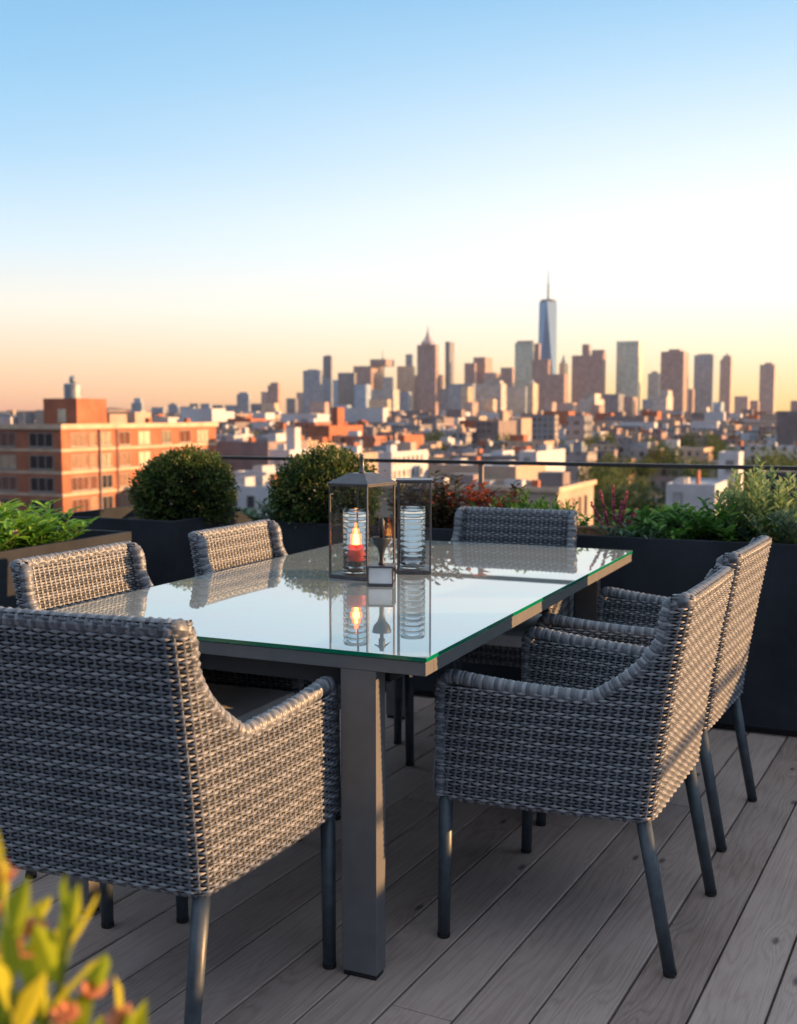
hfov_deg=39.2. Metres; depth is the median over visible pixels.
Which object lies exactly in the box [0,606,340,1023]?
wicker armchair
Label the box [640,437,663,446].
street tree
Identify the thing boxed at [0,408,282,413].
hills
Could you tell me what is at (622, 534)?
leafy plant
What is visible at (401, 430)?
city house
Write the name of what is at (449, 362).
skyscraper
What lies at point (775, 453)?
street tree
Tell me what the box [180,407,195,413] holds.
office block
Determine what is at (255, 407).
office block
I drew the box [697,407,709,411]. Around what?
office block
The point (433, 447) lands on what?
city house
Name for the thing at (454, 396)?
skyscraper
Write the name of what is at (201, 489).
round shrub
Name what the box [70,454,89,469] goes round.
window
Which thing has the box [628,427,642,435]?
city house
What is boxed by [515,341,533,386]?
skyscraper
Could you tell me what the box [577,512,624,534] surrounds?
leafy plant
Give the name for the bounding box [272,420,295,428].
city house
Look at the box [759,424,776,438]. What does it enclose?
city house
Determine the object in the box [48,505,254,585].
planter
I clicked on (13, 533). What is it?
leafy plant
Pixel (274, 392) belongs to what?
skyscraper
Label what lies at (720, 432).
city house
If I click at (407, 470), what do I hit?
long building
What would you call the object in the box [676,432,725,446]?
city house
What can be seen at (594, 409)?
office block
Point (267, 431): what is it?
city house
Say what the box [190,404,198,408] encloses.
office block
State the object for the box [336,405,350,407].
office block
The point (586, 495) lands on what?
window
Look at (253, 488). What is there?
white building
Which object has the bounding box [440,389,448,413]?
skyscraper
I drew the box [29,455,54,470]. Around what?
window
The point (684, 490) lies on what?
white building
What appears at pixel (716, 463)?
city house
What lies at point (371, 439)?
city house
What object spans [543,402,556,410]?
office block
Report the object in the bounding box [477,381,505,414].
skyscraper
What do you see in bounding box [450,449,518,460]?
flat building
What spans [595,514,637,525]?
street tree
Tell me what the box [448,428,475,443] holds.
city house
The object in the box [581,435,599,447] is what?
street tree
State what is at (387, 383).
skyscraper
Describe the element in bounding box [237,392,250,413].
office block
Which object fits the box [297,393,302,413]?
office block
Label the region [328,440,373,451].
city house
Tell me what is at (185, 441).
window
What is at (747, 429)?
city house
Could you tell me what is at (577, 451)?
city house
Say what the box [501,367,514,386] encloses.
skyscraper
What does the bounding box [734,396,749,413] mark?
office block
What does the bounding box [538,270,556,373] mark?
skyscraper
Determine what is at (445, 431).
city house
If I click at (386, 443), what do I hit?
city house
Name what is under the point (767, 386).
skyscraper
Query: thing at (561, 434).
city house
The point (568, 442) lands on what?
city house
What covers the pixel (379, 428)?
city house
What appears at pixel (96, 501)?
window
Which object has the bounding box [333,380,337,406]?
skyscraper
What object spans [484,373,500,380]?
skyscraper
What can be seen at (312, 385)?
skyscraper
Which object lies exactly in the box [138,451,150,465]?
window
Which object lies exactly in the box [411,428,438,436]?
city house
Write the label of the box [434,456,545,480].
flat building
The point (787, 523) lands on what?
pale shrub
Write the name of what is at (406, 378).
skyscraper
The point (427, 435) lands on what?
city house
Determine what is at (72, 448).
brick apartment building
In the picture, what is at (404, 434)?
city house
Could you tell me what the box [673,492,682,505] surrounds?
window
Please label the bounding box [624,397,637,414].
office block
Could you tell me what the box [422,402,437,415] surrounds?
office block
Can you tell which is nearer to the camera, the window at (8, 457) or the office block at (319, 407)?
the window at (8, 457)
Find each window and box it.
[0,432,16,447]
[0,454,16,469]
[0,476,17,491]
[0,498,17,511]
[28,433,53,447]
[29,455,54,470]
[29,477,54,492]
[31,499,54,514]
[69,432,88,447]
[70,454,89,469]
[71,476,89,492]
[71,498,89,512]
[89,432,97,446]
[89,454,97,468]
[90,475,98,490]
[90,497,97,509]
[101,432,112,446]
[101,453,113,467]
[102,474,113,489]
[102,495,112,508]
[118,431,130,445]
[119,452,131,466]
[119,473,130,487]
[120,493,130,506]
[138,431,151,444]
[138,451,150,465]
[161,430,171,443]
[178,430,191,443]
[196,429,209,442]
[246,495,254,508]
[489,474,496,479]
[578,495,582,518]
[583,494,588,517]
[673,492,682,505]
[724,460,733,472]
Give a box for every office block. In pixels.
[131,395,143,410]
[151,407,165,413]
[168,403,178,413]
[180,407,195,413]
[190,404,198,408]
[201,404,210,408]
[212,405,222,408]
[225,405,236,410]
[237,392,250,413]
[251,404,260,411]
[261,392,267,412]
[262,403,278,412]
[286,398,297,413]
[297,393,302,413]
[310,402,328,413]
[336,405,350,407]
[369,399,390,410]
[400,392,411,412]
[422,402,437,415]
[463,402,477,415]
[483,399,496,411]
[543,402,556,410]
[559,403,576,411]
[579,393,603,413]
[590,405,603,416]
[604,394,624,412]
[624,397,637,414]
[642,399,652,410]
[652,390,672,413]
[668,410,683,416]
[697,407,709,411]
[713,402,723,411]
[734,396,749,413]
[750,401,759,410]
[790,401,796,410]
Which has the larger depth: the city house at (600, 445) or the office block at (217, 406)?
the office block at (217, 406)
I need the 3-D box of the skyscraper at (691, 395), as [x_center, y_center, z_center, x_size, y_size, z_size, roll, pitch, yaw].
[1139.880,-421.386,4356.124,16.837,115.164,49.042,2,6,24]
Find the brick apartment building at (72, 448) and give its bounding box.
[0,375,217,517]
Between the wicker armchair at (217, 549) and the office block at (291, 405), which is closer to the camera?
the wicker armchair at (217, 549)
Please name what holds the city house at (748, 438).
on the ground
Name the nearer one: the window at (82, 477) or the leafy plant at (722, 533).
the leafy plant at (722, 533)
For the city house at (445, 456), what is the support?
on the ground
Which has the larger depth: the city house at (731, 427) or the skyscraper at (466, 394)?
the skyscraper at (466, 394)
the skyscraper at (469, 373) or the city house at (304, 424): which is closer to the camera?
the city house at (304, 424)
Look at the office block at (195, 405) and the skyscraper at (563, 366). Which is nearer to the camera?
the skyscraper at (563, 366)
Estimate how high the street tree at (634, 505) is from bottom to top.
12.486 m
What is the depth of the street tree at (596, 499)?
148.56 m
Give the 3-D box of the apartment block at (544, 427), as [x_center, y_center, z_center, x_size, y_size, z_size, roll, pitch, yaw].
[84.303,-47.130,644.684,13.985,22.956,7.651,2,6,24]
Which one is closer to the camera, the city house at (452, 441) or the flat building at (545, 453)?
the flat building at (545, 453)
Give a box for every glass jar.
[342,508,368,573]
[400,506,425,569]
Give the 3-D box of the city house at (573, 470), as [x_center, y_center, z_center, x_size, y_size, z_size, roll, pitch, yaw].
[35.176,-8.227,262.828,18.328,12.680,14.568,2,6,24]
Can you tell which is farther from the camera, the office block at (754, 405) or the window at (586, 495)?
the office block at (754, 405)
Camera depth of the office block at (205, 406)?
5172.96 m
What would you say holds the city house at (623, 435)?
on the ground
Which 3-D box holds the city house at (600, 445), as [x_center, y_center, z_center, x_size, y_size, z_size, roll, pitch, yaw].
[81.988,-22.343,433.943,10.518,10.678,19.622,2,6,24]
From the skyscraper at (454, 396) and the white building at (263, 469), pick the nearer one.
the white building at (263, 469)
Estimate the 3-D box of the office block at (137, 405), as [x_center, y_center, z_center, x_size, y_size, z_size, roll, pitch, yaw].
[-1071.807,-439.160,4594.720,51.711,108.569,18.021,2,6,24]
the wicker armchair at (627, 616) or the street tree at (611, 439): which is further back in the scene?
the street tree at (611, 439)
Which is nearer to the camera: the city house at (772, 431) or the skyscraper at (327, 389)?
the city house at (772, 431)
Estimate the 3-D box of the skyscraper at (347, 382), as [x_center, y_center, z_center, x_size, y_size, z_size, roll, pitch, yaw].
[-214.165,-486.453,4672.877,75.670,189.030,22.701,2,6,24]
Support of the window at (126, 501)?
in the brick apartment building at (72, 448)
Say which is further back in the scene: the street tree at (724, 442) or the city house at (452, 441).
the city house at (452, 441)
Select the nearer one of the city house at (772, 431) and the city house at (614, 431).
the city house at (772, 431)
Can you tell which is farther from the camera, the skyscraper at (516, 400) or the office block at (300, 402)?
the office block at (300, 402)
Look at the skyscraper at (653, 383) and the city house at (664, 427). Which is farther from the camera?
the skyscraper at (653, 383)
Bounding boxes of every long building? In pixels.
[329,442,377,503]
[378,442,427,480]
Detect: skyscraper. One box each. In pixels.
[268,383,280,411]
[303,369,322,413]
[323,355,331,377]
[323,378,332,413]
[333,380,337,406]
[338,373,356,407]
[353,350,393,389]
[354,384,370,407]
[371,390,398,410]
[383,377,392,389]
[397,354,414,410]
[415,375,443,413]
[417,327,438,410]
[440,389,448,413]
[445,342,453,388]
[449,384,474,408]
[461,387,471,408]
[464,363,475,401]
[473,357,492,401]
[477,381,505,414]
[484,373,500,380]
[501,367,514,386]
[506,387,526,414]
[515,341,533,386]
[527,380,537,412]
[532,343,549,409]
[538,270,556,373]
[542,374,567,410]
[559,354,567,373]
[571,344,605,411]
[616,341,642,413]
[642,373,643,398]
[647,371,659,398]
[660,349,688,411]
[688,389,694,411]
[693,354,715,411]
[719,352,732,412]
[759,363,776,413]
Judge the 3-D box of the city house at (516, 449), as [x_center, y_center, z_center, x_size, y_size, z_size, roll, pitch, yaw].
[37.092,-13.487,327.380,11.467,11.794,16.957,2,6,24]
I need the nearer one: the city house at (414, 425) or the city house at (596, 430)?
the city house at (596, 430)
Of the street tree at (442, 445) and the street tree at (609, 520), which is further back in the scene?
the street tree at (442, 445)
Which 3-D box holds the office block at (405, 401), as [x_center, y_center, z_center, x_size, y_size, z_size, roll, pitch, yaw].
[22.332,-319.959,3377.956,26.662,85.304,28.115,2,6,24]
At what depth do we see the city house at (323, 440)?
424.06 m
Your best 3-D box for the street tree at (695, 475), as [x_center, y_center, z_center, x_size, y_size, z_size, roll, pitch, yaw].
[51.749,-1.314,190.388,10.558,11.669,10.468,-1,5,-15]
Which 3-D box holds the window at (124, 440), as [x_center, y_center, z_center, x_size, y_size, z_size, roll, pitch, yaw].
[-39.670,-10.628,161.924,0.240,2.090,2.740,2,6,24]
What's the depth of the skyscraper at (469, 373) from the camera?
4783.23 m
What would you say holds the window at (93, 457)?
in the brick apartment building at (72, 448)
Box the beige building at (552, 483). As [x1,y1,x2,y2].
[369,471,596,525]
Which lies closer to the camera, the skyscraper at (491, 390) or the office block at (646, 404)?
the office block at (646, 404)
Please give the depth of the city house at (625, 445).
417.36 m
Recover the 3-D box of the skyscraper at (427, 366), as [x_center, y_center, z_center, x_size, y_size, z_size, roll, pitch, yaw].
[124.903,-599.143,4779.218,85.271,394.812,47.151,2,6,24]
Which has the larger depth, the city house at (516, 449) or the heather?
the city house at (516, 449)
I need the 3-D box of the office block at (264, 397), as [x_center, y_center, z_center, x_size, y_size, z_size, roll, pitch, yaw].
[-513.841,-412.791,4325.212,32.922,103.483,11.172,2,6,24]
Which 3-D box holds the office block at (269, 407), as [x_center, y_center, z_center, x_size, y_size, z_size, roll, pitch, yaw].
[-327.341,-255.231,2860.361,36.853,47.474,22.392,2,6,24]
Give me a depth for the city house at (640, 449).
374.23 m
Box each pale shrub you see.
[714,454,796,543]
[726,500,796,543]
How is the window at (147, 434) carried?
in the brick apartment building at (72, 448)
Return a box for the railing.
[220,456,796,517]
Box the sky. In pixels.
[0,0,796,413]
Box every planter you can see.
[0,528,131,607]
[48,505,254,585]
[265,515,796,736]
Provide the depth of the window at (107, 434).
158.21 m
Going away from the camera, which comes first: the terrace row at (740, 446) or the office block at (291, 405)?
the terrace row at (740, 446)
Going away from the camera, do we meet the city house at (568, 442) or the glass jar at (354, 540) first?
the glass jar at (354, 540)
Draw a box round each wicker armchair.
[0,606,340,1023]
[10,541,303,923]
[188,519,413,819]
[394,506,577,744]
[432,566,733,977]
[536,535,771,851]
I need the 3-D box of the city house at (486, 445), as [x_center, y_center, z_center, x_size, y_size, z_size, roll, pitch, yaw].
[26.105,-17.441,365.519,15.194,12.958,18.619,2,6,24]
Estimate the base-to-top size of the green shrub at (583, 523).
0.244 m
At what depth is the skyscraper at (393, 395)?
3502.96 m
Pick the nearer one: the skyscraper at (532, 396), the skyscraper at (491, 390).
the skyscraper at (532, 396)
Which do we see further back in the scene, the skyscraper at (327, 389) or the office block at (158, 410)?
the office block at (158, 410)
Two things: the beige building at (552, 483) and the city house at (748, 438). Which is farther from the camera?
the city house at (748, 438)
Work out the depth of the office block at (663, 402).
2942.07 m
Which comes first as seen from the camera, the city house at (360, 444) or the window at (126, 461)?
the window at (126, 461)
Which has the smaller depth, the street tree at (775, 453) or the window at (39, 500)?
the window at (39, 500)
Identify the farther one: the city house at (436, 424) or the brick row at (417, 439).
the city house at (436, 424)
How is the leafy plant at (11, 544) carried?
on the planter at (88, 539)
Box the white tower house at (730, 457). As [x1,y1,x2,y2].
[718,451,743,490]
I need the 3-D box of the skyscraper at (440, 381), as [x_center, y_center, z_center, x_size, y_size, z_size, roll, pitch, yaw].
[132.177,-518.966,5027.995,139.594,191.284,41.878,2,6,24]
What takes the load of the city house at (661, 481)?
on the ground
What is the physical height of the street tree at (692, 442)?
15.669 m
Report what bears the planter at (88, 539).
on the deck
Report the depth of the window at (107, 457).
158.44 m
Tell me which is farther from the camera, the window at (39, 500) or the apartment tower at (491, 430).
the apartment tower at (491, 430)
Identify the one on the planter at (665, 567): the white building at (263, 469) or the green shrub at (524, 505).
the green shrub at (524, 505)
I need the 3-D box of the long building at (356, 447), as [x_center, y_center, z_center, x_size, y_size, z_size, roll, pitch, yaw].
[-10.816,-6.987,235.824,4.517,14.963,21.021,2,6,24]
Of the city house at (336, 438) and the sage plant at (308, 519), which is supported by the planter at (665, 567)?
the sage plant at (308, 519)
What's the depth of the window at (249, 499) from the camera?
131.74 m
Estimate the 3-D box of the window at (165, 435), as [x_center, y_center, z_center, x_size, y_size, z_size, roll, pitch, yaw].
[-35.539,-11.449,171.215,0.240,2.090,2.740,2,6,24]
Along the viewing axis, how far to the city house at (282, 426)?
727.15 m
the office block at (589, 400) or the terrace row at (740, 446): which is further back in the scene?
the office block at (589, 400)
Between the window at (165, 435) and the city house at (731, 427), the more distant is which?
the city house at (731, 427)
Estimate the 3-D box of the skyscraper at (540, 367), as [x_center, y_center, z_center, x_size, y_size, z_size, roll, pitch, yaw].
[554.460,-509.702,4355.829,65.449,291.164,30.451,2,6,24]
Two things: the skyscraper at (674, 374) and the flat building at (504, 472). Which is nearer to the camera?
the flat building at (504, 472)
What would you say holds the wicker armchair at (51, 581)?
on the deck
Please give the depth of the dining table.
2.86 m
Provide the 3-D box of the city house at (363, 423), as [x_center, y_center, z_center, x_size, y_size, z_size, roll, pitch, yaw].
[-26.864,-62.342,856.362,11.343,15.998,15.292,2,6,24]
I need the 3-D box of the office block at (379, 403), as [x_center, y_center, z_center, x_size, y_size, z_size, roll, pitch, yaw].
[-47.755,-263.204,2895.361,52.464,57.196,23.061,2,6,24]
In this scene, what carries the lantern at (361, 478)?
on the dining table
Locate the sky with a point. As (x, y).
(211, 202)
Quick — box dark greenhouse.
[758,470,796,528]
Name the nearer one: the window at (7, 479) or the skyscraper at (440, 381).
the window at (7, 479)
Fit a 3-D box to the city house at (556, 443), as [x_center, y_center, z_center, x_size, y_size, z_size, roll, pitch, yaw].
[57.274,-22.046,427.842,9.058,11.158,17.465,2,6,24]
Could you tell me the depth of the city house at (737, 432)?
707.50 m
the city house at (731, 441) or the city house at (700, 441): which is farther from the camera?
the city house at (731, 441)
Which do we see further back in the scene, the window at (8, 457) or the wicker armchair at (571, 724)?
the window at (8, 457)
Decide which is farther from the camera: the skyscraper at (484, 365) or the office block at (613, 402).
the skyscraper at (484, 365)
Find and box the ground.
[593,487,665,521]
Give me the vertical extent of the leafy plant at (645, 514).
0.225 m
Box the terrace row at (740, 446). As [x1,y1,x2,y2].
[726,440,796,463]
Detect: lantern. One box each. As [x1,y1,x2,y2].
[327,454,396,580]
[396,478,432,573]
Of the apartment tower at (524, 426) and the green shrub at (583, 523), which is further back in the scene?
the apartment tower at (524, 426)
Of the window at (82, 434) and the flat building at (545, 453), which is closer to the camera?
the window at (82, 434)
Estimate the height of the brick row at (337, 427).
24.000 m
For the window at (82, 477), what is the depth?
153.38 m
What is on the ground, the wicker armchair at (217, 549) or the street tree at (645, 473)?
the street tree at (645, 473)
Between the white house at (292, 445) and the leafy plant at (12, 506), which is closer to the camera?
the leafy plant at (12, 506)
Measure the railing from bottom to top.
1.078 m
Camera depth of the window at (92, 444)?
155.62 m
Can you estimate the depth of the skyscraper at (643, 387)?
5039.41 m
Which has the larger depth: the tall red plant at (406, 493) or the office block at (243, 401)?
the office block at (243, 401)
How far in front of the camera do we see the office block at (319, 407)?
2818.73 m
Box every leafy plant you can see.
[0,498,34,524]
[0,502,29,548]
[0,502,57,550]
[2,498,99,547]
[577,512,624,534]
[586,515,685,538]
[606,501,727,539]
[648,524,737,540]
[655,494,774,541]
[773,518,796,543]
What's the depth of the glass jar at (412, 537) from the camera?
3.67 m
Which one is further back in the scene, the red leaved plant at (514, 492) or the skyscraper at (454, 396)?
the skyscraper at (454, 396)
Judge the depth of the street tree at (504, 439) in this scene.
418.40 m
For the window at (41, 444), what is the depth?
151.15 m
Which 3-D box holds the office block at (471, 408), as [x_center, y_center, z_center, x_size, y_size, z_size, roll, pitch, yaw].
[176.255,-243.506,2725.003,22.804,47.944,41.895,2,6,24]
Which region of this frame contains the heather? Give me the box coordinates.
[590,485,637,535]
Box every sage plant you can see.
[235,498,303,521]
[286,496,343,523]
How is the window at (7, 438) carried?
in the brick apartment building at (72, 448)
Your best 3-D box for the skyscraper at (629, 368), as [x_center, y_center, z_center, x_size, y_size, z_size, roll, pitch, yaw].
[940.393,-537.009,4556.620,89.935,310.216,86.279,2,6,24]
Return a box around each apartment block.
[531,410,558,440]
[566,415,591,447]
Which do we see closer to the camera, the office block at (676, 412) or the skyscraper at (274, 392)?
the office block at (676, 412)
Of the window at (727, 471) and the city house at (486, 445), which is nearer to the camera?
the window at (727, 471)
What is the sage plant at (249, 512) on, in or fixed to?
on the planter at (665, 567)
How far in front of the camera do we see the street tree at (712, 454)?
330.40 m
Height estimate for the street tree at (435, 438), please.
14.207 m
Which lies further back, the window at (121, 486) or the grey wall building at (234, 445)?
the grey wall building at (234, 445)
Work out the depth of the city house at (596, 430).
709.32 m
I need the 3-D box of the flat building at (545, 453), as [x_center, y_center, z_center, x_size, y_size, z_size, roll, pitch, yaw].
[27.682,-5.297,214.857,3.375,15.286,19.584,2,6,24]
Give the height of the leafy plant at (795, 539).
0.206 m
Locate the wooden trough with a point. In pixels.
(589, 530)
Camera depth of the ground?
293.77 m
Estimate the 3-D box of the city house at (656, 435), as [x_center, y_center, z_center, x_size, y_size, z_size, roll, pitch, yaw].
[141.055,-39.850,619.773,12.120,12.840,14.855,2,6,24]
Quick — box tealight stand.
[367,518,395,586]
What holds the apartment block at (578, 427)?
on the ground
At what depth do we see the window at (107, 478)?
158.79 m
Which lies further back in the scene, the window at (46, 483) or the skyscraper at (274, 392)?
the skyscraper at (274, 392)
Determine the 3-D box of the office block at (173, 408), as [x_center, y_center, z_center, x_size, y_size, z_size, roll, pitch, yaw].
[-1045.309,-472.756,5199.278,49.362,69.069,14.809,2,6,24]
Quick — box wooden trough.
[576,526,613,535]
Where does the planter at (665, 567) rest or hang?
on the deck
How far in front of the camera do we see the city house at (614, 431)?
864.66 m
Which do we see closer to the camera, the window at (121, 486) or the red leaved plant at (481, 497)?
the red leaved plant at (481, 497)
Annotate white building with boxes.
[227,473,323,519]
[233,465,278,480]
[666,470,727,518]
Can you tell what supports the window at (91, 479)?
in the brick apartment building at (72, 448)
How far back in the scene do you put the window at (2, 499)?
154.17 m
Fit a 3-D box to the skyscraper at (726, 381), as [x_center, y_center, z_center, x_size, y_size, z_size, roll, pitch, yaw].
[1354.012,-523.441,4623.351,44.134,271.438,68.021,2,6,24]
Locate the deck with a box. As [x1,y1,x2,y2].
[0,692,796,1023]
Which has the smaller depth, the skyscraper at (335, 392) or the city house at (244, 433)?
the city house at (244, 433)
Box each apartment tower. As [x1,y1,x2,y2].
[476,411,515,443]
[517,418,531,439]
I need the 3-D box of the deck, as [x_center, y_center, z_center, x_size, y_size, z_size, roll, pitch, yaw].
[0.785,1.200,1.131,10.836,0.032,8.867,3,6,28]
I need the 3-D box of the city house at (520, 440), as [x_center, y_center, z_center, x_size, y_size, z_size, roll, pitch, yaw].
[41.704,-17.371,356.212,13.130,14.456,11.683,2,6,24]
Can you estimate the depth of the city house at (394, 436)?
598.35 m
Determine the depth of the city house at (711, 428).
752.76 m
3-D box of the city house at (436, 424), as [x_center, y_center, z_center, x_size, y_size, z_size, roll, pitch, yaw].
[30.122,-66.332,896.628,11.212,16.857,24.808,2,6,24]
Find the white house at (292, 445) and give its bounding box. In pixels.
[269,427,310,467]
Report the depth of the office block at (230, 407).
4512.84 m
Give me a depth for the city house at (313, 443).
357.97 m
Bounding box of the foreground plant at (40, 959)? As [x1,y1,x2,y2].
[0,839,146,1023]
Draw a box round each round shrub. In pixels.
[123,443,240,525]
[262,440,385,528]
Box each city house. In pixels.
[216,424,248,433]
[216,428,253,440]
[254,429,283,436]
[256,435,267,439]
[257,423,285,433]
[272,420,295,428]
[295,418,330,435]
[302,435,347,442]
[304,437,336,447]
[308,440,318,447]
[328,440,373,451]
[340,427,391,447]
[357,420,372,429]
[363,425,389,431]
[363,427,410,440]
[368,441,418,451]
[374,442,428,455]
[381,426,391,431]
[392,420,431,431]
[396,429,406,431]
[397,433,425,443]
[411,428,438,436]
[415,433,444,440]
[419,441,445,455]
[424,419,447,430]
[428,448,478,476]
[440,425,475,436]
[440,437,461,449]
[446,439,503,453]
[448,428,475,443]
[504,435,554,449]
[504,446,530,452]
[519,450,592,481]
[550,440,558,447]
[558,425,565,443]
[558,441,599,487]
[564,440,577,444]
[590,441,619,457]
[592,424,621,435]
[592,426,608,440]
[594,449,636,490]
[608,430,631,442]
[620,433,664,457]
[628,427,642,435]
[629,441,664,460]
[637,450,691,487]
[640,428,666,439]
[652,423,679,435]
[665,440,712,473]
[670,428,704,439]
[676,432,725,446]
[696,440,729,459]
[697,425,726,433]
[708,460,743,477]
[715,430,738,437]
[718,421,738,434]
[724,436,759,444]
[731,430,759,437]
[735,433,766,444]
[743,426,758,434]
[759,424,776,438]
[762,430,776,436]
[764,435,776,441]
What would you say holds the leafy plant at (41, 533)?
on the planter at (88, 539)
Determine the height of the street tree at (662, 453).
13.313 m
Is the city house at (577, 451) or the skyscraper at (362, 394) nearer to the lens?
the city house at (577, 451)
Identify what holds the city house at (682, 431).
on the ground
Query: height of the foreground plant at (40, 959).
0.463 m
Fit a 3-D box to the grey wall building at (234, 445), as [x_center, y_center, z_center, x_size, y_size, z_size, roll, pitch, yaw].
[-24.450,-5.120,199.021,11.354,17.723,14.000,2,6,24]
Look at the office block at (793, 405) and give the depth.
3290.94 m
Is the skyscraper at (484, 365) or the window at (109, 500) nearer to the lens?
the window at (109, 500)
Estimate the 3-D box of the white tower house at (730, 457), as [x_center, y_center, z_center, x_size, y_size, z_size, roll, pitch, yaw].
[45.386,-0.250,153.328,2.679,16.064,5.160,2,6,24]
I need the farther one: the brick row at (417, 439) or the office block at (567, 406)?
the office block at (567, 406)
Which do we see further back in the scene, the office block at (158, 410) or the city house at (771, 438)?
the office block at (158, 410)
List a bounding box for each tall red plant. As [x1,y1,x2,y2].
[380,477,437,525]
[407,470,471,528]
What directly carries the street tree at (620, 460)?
on the ground
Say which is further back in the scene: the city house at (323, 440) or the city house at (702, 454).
the city house at (323, 440)
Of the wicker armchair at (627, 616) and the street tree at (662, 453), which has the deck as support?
the wicker armchair at (627, 616)
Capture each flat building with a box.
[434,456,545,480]
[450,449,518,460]
[519,444,564,470]
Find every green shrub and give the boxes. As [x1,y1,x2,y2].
[455,488,570,510]
[506,492,593,530]
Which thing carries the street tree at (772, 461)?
on the ground
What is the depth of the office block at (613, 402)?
3246.01 m
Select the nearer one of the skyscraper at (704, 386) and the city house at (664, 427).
the city house at (664, 427)
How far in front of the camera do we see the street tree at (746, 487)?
163.57 m
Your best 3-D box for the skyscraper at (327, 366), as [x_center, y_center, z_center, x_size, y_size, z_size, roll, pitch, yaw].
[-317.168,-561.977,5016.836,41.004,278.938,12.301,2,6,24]
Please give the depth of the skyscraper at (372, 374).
4849.33 m
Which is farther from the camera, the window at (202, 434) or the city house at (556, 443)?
the city house at (556, 443)
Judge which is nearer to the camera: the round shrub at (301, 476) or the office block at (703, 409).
the round shrub at (301, 476)
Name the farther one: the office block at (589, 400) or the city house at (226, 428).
the office block at (589, 400)
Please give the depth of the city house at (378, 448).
319.58 m
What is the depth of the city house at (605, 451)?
309.12 m
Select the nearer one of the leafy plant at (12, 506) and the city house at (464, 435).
the leafy plant at (12, 506)
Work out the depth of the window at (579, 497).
86.12 m
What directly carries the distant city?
on the ground
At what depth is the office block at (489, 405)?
2763.95 m
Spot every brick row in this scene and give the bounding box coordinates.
[309,407,362,442]
[398,434,422,447]
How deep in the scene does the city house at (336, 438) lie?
522.19 m
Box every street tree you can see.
[423,430,447,441]
[441,441,453,450]
[493,433,510,443]
[577,458,624,496]
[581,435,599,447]
[582,468,656,522]
[593,479,665,520]
[593,487,630,525]
[594,431,615,442]
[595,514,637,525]
[599,452,634,489]
[625,455,658,486]
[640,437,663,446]
[643,441,682,476]
[672,456,717,477]
[679,430,721,457]
[684,470,711,477]
[706,439,726,449]
[708,444,745,463]
[743,443,796,485]
[743,454,796,484]
[743,474,757,513]
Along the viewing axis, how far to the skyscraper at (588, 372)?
4451.82 m
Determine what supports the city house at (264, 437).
on the ground
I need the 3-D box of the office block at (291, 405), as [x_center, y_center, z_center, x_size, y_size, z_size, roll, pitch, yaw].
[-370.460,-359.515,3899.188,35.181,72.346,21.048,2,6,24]
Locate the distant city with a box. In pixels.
[7,408,796,444]
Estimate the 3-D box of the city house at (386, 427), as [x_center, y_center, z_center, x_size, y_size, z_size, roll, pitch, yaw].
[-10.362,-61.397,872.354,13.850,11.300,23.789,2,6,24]
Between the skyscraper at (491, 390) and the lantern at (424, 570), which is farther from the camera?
the skyscraper at (491, 390)
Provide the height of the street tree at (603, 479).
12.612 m
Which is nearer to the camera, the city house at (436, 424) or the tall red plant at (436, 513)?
the tall red plant at (436, 513)
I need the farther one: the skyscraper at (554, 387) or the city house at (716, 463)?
the skyscraper at (554, 387)
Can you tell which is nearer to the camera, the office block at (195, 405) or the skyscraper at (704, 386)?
the skyscraper at (704, 386)
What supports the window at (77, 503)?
in the brick apartment building at (72, 448)
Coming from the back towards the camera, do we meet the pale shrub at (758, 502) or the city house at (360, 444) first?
the city house at (360, 444)
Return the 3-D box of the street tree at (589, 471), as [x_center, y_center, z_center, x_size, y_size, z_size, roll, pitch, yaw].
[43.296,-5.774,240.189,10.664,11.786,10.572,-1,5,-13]
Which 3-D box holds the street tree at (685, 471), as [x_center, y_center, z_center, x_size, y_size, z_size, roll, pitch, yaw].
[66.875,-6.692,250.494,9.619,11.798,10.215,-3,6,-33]
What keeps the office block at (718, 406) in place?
on the ground
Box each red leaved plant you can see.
[432,479,521,528]
[470,479,532,507]
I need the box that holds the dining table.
[53,537,632,980]
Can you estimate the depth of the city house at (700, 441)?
427.03 m
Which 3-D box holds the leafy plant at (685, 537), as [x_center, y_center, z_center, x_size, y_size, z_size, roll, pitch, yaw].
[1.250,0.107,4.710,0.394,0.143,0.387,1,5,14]
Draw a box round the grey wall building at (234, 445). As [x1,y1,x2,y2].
[216,433,307,478]
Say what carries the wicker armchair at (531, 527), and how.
on the deck
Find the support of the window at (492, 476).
in the flat building at (504, 472)

